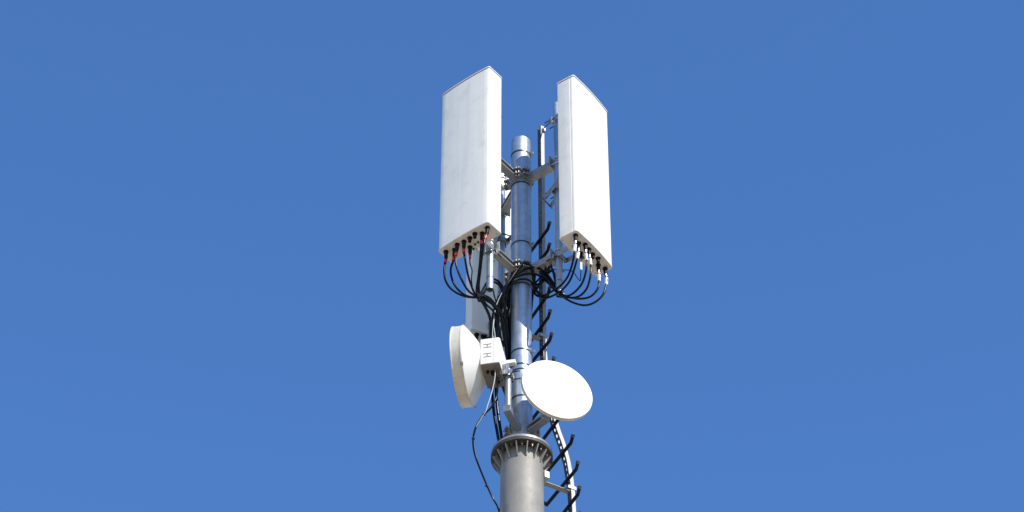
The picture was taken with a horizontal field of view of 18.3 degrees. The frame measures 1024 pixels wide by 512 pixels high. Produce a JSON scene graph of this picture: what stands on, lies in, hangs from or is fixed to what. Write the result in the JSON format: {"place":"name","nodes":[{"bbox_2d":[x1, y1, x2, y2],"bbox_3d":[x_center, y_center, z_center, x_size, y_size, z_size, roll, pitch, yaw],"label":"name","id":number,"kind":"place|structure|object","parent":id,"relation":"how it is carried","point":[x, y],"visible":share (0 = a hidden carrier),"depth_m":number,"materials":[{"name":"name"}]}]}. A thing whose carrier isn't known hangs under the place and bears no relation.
{"place":"outdoors","nodes":[
{"label":"outdoors","id":0,"kind":"place"},
{"bbox_2d":[0,0,1023,511],"label":"sky","id":1,"kind":"structure","parent":0,"point":[223,287],"materials":[{"name":"blue"}]},
{"label":"ground","id":2,"kind":"structure","parent":0,"visible":0},
{"bbox_2d":[491,136,552,511],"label":"steel mast","id":3,"kind":"object","parent":2,"relation":"on","point":[521,463],"visible":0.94,"depth_m":25.84,"materials":[{"name":"metal"}]},
{"bbox_2d":[481,300,499,441],"bbox_3d":[-0.168,2.302,24.611,0.064,5.088,0.624,-13,-47,12],"label":"feeder cable","id":4,"kind":"object","parent":3,"relation":"attached to","point":[492,395],"visible":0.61,"depth_m":25.89,"materials":[{"name":"black rubber"}]},
{"bbox_2d":[481,295,502,438],"bbox_3d":[-0.135,2.281,24.622,0.094,5.132,0.626,-14,-48,13],"label":"feeder cable","id":5,"kind":"object","parent":3,"relation":"attached to","point":[495,389],"visible":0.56,"depth_m":25.97,"materials":[{"name":"black rubber"}]},
{"bbox_2d":[481,294,510,427],"bbox_3d":[-0.117,0.845,26.071,0.060,1.110,0.588,-20,-49,18],"label":"feeder cable","id":6,"kind":"object","parent":3,"relation":"attached to","point":[504,332],"visible":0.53,"depth_m":26.42,"materials":[{"name":"black rubber"}]},
{"bbox_2d":[492,293,501,337],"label":"feeder cable","id":7,"kind":"object","parent":3,"relation":"attached to","point":[493,317],"visible":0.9,"depth_m":26.38,"materials":[{"name":"grey rubber"}]},
{"bbox_2d":[493,290,510,318],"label":"feeder cable","id":8,"kind":"object","parent":3,"relation":"attached to","point":[509,303],"visible":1,"depth_m":26.63,"materials":[{"name":"black rubber"}]},
{"bbox_2d":[486,157,518,291],"bbox_3d":[-0.094,-0.348,27.242,0.124,2.045,0.367,-30,-53,26],"label":"antenna mount","id":9,"kind":"object","parent":3,"relation":"attached to","point":[505,260],"visible":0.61,"depth_m":26.84,"materials":[{"name":"metal"}]},
{"bbox_2d":[439,66,505,262],"bbox_3d":[-0.261,-0.703,27.310,0.548,2.035,0.509,-30,-53,26],"label":"panel antenna","id":10,"kind":"object","parent":9,"relation":"attached to","point":[471,187],"visible":0.97,"depth_m":27.08,"materials":[{"name":"white plastic"}]},
{"bbox_2d":[443,251,475,298],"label":"jumper cable","id":11,"kind":"object","parent":10,"relation":"attached to","point":[444,275],"visible":1,"depth_m":26.35,"materials":[{"name":"black rubber"}]},
{"bbox_2d":[450,249,476,298],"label":"jumper cable","id":12,"kind":"object","parent":10,"relation":"attached to","point":[451,277],"visible":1,"depth_m":26.37,"materials":[{"name":"black rubber"}]},
{"bbox_2d":[454,244,476,297],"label":"jumper cable","id":13,"kind":"object","parent":10,"relation":"attached to","point":[456,266],"visible":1,"depth_m":26.34,"materials":[{"name":"black rubber"}]},
{"bbox_2d":[462,241,473,292],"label":"jumper cable","id":14,"kind":"object","parent":10,"relation":"attached to","point":[464,252],"visible":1,"depth_m":26.36,"materials":[{"name":"black rubber"}]},
{"bbox_2d":[468,246,475,294],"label":"jumper cable","id":15,"kind":"object","parent":10,"relation":"attached to","point":[470,250],"visible":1,"depth_m":26.44,"materials":[{"name":"black rubber"}]},
{"bbox_2d":[475,232,483,300],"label":"jumper cable","id":16,"kind":"object","parent":10,"relation":"attached to","point":[481,243],"visible":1,"depth_m":26.27,"materials":[{"name":"black rubber"}]},
{"bbox_2d":[478,227,488,292],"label":"jumper cable","id":17,"kind":"object","parent":10,"relation":"attached to","point":[483,244],"visible":1,"depth_m":26.26,"materials":[{"name":"black rubber"}]},
{"bbox_2d":[477,293,481,301],"bbox_3d":[-0.271,0.340,26.230,0.048,0.082,0.085,0,-46,0],"label":"cable tie","id":18,"kind":"object","parent":17,"relation":"attached to","point":[479,296],"visible":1,"depth_m":26.20,"materials":[{"name":"black plastic"}]},
{"bbox_2d":[483,300,502,346],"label":"feeder cable","id":19,"kind":"object","parent":18,"relation":"attached to","point":[491,309],"visible":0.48,"depth_m":26.41,"materials":[{"name":"black rubber"}]},
{"bbox_2d":[482,298,510,366],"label":"feeder cable","id":20,"kind":"object","parent":18,"relation":"attached to","point":[506,326],"visible":0.89,"depth_m":26.46,"materials":[{"name":"black rubber"}]},
{"bbox_2d":[481,278,508,354],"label":"feeder cable","id":21,"kind":"object","parent":17,"relation":"attached to","point":[495,279],"visible":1,"depth_m":26.69,"materials":[{"name":"black rubber"}]},
{"bbox_2d":[482,281,507,342],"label":"feeder cable","id":22,"kind":"object","parent":9,"relation":"attached to","point":[500,287],"visible":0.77,"depth_m":26.64,"materials":[{"name":"black rubber"}]},
{"bbox_2d":[500,293,505,355],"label":"feeder cable","id":23,"kind":"object","parent":3,"relation":"attached to","point":[502,303],"visible":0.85,"depth_m":26.59,"materials":[{"name":"black rubber"}]},
{"bbox_2d":[497,189,510,296],"bbox_3d":[-0.034,-0.153,27.716,0.124,1.535,0.367,18,-49,-16],"label":"antenna mount","id":24,"kind":"object","parent":3,"relation":"attached to","point":[505,205],"visible":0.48,"depth_m":27.98,"materials":[{"name":"metal"}]},
{"bbox_2d":[466,165,510,352],"bbox_3d":[-0.128,-0.044,27.908,0.438,2.110,0.439,18,-49,-16],"label":"panel antenna","id":25,"kind":"object","parent":24,"relation":"attached to","point":[477,322],"visible":0.23,"depth_m":27.60,"materials":[{"name":"white plastic"}]},
{"bbox_2d":[508,272,511,329],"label":"feeder cable","id":26,"kind":"object","parent":3,"relation":"attached to","point":[508,304],"visible":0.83,"depth_m":26.73,"materials":[{"name":"black rubber"}]},
{"bbox_2d":[509,280,513,346],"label":"feeder cable","id":27,"kind":"object","parent":3,"relation":"attached to","point":[511,289],"visible":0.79,"depth_m":26.65,"materials":[{"name":"black rubber"}]},
{"bbox_2d":[503,367,520,430],"bbox_3d":[0.000,1.151,25.704,0.066,0.501,0.248,-15,-48,14],"label":"dish mount","id":28,"kind":"object","parent":3,"relation":"attached to","point":[511,417],"visible":1,"depth_m":25.56,"materials":[{"name":"metal"}]},
{"bbox_2d":[449,324,520,408],"bbox_3d":[-0.191,0.876,25.912,0.535,0.682,0.682,-8,-47,8],"label":"microwave dish","id":29,"kind":"object","parent":28,"relation":"attached to","point":[474,363],"visible":1,"depth_m":25.74,"materials":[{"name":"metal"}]},
{"bbox_2d":[474,369,495,456],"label":"feeder cable","id":30,"kind":"object","parent":29,"relation":"hanging from","point":[488,401],"visible":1,"depth_m":25.46,"materials":[{"name":"grey rubber"}]},
{"bbox_2d":[472,369,501,511],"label":"feeder cable","id":31,"kind":"object","parent":29,"relation":"hanging from","point":[483,477],"visible":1,"depth_m":25.19,"materials":[{"name":"black rubber"}]},
{"bbox_2d":[495,276,514,392],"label":"feeder cable","id":32,"kind":"object","parent":29,"relation":"attached to","point":[501,298],"visible":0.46,"depth_m":26.65,"materials":[{"name":"black rubber"}]},
{"bbox_2d":[495,278,532,319],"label":"feeder cable","id":33,"kind":"object","parent":3,"relation":"attached to","point":[514,281],"visible":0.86,"depth_m":26.80,"materials":[{"name":"black rubber"}]},
{"bbox_2d":[503,166,531,190],"bbox_3d":[0.049,-0.669,27.843,0.249,0.115,0.249,0,-46,0],"label":"pole collar","id":34,"kind":"object","parent":3,"relation":"attached to","point":[523,173],"visible":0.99,"depth_m":27.78,"materials":[{"name":"metal"}]},
{"bbox_2d":[526,102,562,295],"bbox_3d":[0.293,-0.470,27.462,0.337,2.400,0.124,-27,-52,24],"label":"antenna mount","id":35,"kind":"object","parent":34,"relation":"attached to","point":[550,166],"visible":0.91,"depth_m":27.33,"materials":[{"name":"metal"}]},
{"bbox_2d":[535,265,555,282],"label":"feeder cable","id":36,"kind":"object","parent":35,"relation":"attached to","point":[546,270],"visible":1,"depth_m":26.83,"materials":[{"name":"black rubber"}]},
{"bbox_2d":[537,270,555,289],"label":"feeder cable","id":37,"kind":"object","parent":35,"relation":"attached to","point":[542,282],"visible":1,"depth_m":26.81,"materials":[{"name":"black rubber"}]},
{"bbox_2d":[542,75,611,275],"bbox_3d":[0.497,-0.631,27.421,0.516,2.035,0.548,-27,-52,24],"label":"panel antenna","id":38,"kind":"object","parent":35,"relation":"attached to","point":[584,196],"visible":0.99,"depth_m":27.21,"materials":[{"name":"white plastic"}]},
{"bbox_2d":[537,234,577,295],"bbox_3d":[0.399,0.114,26.556,0.086,0.326,0.571,26,-51,-23],"label":"jumper cable","id":39,"kind":"object","parent":38,"relation":"attached to","point":[575,236],"visible":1,"depth_m":26.44,"materials":[{"name":"rubber"}]},
{"bbox_2d":[538,242,580,298],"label":"jumper cable","id":40,"kind":"object","parent":38,"relation":"attached to","point":[575,264],"visible":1,"depth_m":26.47,"materials":[{"name":"rubber"}]},
{"bbox_2d":[541,248,591,298],"bbox_3d":[0.459,0.202,26.555,0.505,0.505,0.047,-27,-52,24],"label":"jumper cable","id":41,"kind":"object","parent":38,"relation":"attached to","point":[590,274],"visible":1,"depth_m":26.45,"materials":[{"name":"rubber"}]},
{"bbox_2d":[545,244,587,296],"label":"jumper cable","id":42,"kind":"object","parent":38,"relation":"attached to","point":[586,267],"visible":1,"depth_m":26.42,"materials":[{"name":"rubber"}]},
{"bbox_2d":[553,252,582,280],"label":"jumper cable","id":43,"kind":"object","parent":38,"relation":"attached to","point":[581,257],"visible":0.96,"depth_m":26.59,"materials":[{"name":"rubber"}]},
{"bbox_2d":[541,264,600,299],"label":"jumper cable","id":44,"kind":"object","parent":38,"relation":"attached to","point":[598,277],"visible":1,"depth_m":26.64,"materials":[{"name":"rubber"}]},
{"bbox_2d":[539,268,607,305],"bbox_3d":[0.517,0.271,26.631,0.583,0.436,0.035,-2,-46,2],"label":"jumper cable","id":45,"kind":"object","parent":38,"relation":"attached to","point":[605,288],"visible":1,"depth_m":26.58,"materials":[{"name":"rubber"}]},
{"bbox_2d":[503,259,531,283],"bbox_3d":[0.049,0.140,27.005,0.249,0.115,0.249,0,-46,0],"label":"pole collar","id":46,"kind":"object","parent":3,"relation":"attached to","point":[507,275],"visible":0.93,"depth_m":26.95,"materials":[{"name":"metal"}]},
{"bbox_2d":[489,262,541,338],"bbox_3d":[0.018,0.429,26.601,0.472,0.998,0.159,-11,-47,10],"label":"feeder cable","id":47,"kind":"object","parent":46,"relation":"attached to","point":[519,267],"visible":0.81,"depth_m":26.75,"materials":[{"name":"black rubber"}]},
{"bbox_2d":[493,266,555,337],"bbox_3d":[0.084,0.417,26.587,0.580,0.956,0.128,-15,-48,14],"label":"feeder cable","id":48,"kind":"object","parent":46,"relation":"attached to","point":[525,269],"visible":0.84,"depth_m":26.85,"materials":[{"name":"black rubber"}]},
{"bbox_2d":[499,272,548,316],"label":"feeder cable","id":49,"kind":"object","parent":48,"relation":"attached to","point":[531,273],"visible":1,"depth_m":26.83,"materials":[{"name":"black rubber"}]},
{"bbox_2d":[530,266,544,297],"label":"feeder cable","id":50,"kind":"object","parent":46,"relation":"attached to","point":[534,292],"visible":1,"depth_m":26.82,"materials":[{"name":"black rubber"}]},
{"bbox_2d":[503,424,540,437],"bbox_3d":[0.080,1.457,25.684,0.308,0.115,0.189,0,-46,0],"label":"pole collar","id":51,"kind":"object","parent":3,"relation":"attached to","point":[507,431],"visible":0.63,"depth_m":25.63,"materials":[{"name":"metal"}]},
{"bbox_2d":[511,240,533,249],"bbox_3d":[0.080,-0.073,27.265,0.182,0.030,0.187,13,-47,-12],"label":"steel band","id":52,"kind":"object","parent":3,"relation":"attached to","point":[531,243],"visible":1,"depth_m":27.22,"materials":[{"name":"metal"}]},
{"bbox_2d":[511,149,533,155],"bbox_3d":[0.080,-0.875,28.096,0.182,0.030,0.187,13,-47,-12],"label":"steel band","id":53,"kind":"object","parent":3,"relation":"attached to","point":[531,153],"visible":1,"depth_m":28.05,"materials":[{"name":"metal"}]},
{"bbox_2d":[511,181,533,186],"bbox_3d":[0.080,-0.591,27.802,0.182,0.030,0.187,13,-47,-12],"label":"steel band","id":54,"kind":"object","parent":3,"relation":"attached to","point":[530,184],"visible":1,"depth_m":27.75,"materials":[{"name":"metal"}]},
{"bbox_2d":[513,281,531,288],"bbox_3d":[0.080,0.281,26.899,0.182,0.030,0.187,13,-47,-12],"label":"steel band","id":55,"kind":"object","parent":3,"relation":"attached to","point":[530,284],"visible":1,"depth_m":26.85,"materials":[{"name":"metal"}]},
{"bbox_2d":[511,347,534,353],"bbox_3d":[0.080,0.823,26.338,0.182,0.030,0.187,13,-47,-12],"label":"steel band","id":56,"kind":"object","parent":3,"relation":"attached to","point":[532,351],"visible":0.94,"depth_m":26.29,"materials":[{"name":"metal"}]},
{"bbox_2d":[527,412,549,433],"bbox_3d":[0.213,1.221,25.724,0.066,0.432,0.196,34,-55,-29],"label":"dish mount","id":57,"kind":"object","parent":3,"relation":"attached to","point":[539,422],"visible":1,"depth_m":25.57,"materials":[{"name":"metal"}]},
{"bbox_2d":[521,360,592,420],"bbox_3d":[0.338,1.132,25.715,0.618,0.618,0.184,16,-48,-15],"label":"microwave dish","id":58,"kind":"object","parent":57,"relation":"attached to","point":[556,390],"visible":1,"depth_m":25.64,"materials":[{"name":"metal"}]},
{"bbox_2d":[531,122,581,511],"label":"climbing ladder","id":59,"kind":"object","parent":3,"relation":"attached to","point":[569,489],"visible":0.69,"depth_m":26.51,"materials":[{"name":"metal"}]}
]}

